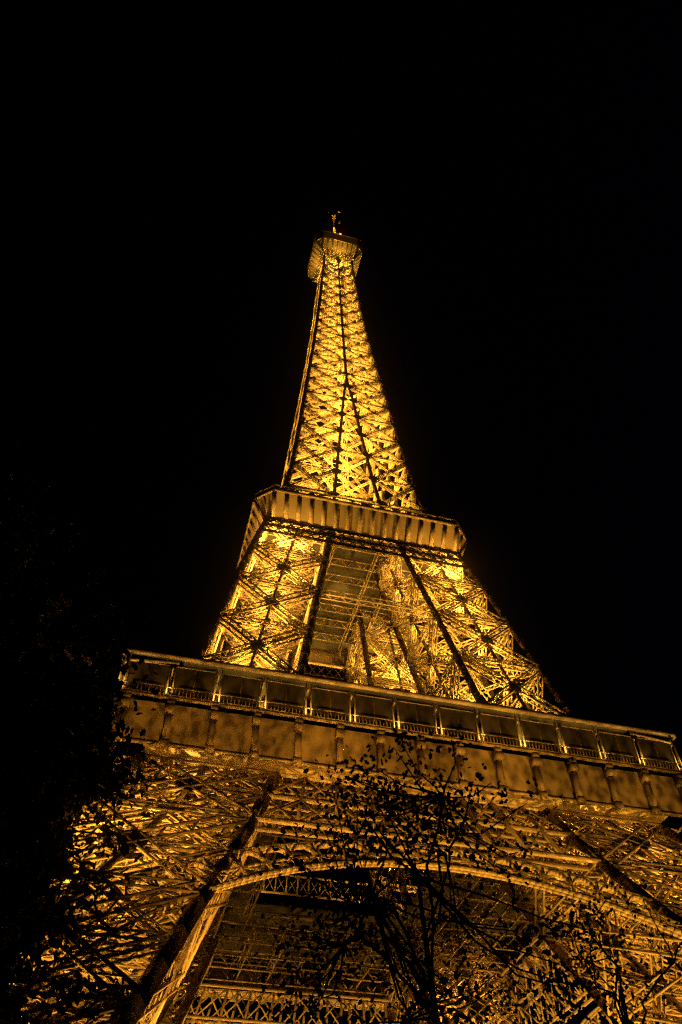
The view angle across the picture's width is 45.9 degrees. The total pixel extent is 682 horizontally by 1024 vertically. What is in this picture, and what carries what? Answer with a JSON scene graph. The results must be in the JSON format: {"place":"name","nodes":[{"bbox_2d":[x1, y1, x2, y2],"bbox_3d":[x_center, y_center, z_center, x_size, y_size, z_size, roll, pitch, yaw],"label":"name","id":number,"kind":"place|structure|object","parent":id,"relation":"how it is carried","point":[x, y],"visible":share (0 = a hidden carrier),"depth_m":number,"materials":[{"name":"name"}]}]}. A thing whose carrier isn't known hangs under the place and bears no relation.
{"place":"outdoors","nodes":[
{"label":"outdoors","id":0,"kind":"place"},
{"bbox_2d":[0,440,159,1023],"bbox_3d":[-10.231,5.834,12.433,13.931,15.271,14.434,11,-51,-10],"label":"tree","id":1,"kind":"object","parent":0,"point":[40,778],"depth_m":13.95,"materials":[{"name":"black plant"}]},
{"bbox_2d":[0,0,681,1023],"label":"sky","id":2,"kind":"structure","parent":0,"point":[507,174],"materials":[{"name":"black"}]},
{"bbox_2d":[12,253,681,1023],"bbox_3d":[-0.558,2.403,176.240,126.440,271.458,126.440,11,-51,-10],"label":"tower chords","id":3,"kind":"object","parent":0,"point":[168,953],"visible":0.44,"depth_m":121.72,"materials":[{"name":"brown metal"}]},
{"bbox_2d":[107,231,681,1011],"bbox_3d":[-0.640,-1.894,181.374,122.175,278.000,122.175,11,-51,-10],"label":"tower plates","id":4,"kind":"object","parent":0,"point":[189,727],"visible":0.5,"depth_m":94.96,"materials":[{"name":"brown metal"}]},
{"bbox_2d":[119,229,675,982],"bbox_3d":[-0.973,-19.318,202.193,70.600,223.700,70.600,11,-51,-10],"label":"tower decks","id":5,"kind":"object","parent":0,"point":[323,645],"visible":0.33,"depth_m":126.59,"materials":[{"name":"brown metal"}]},
{"label":"ground","id":6,"kind":"structure","parent":0,"visible":0},
{"bbox_2d":[0,253,681,1023],"bbox_3d":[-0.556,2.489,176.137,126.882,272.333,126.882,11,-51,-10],"label":"metal latticework","id":7,"kind":"object","parent":6,"relation":"on","point":[212,815],"visible":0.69,"depth_m":113.18,"materials":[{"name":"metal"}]},
{"bbox_2d":[230,720,634,1023],"bbox_3d":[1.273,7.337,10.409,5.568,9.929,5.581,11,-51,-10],"label":"young tree","id":8,"kind":"object","parent":6,"relation":"on","point":[456,1017],"depth_m":11.68,"materials":[{"name":"black plant"}]},
{"bbox_2d":[506,867,681,1023],"bbox_3d":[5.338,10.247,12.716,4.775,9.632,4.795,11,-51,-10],"label":"young tree","id":9,"kind":"object","parent":6,"relation":"on","point":[618,966],"depth_m":15.21,"materials":[{"name":"black plant"}]},
{"bbox_3d":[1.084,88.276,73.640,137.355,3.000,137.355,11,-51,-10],"label":"leg pedestals","id":10,"kind":"object","parent":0,"visible":0},
{"bbox_2d":[20,205,681,1023],"bbox_3d":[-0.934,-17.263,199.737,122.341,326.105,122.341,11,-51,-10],"label":"decorative trim","id":11,"kind":"structure","parent":10,"relation":"on","point":[536,757],"depth_m":93.36,"materials":[{"name":"brown metal"}]},
{"bbox_2d":[124,661,677,770],"bbox_3d":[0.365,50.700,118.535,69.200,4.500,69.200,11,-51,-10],"label":"gallery screens","id":12,"kind":"object","parent":11,"relation":"attached to","point":[204,681],"visible":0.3,"depth_m":96.86,"materials":[{"name":"brown metal"}]}
]}

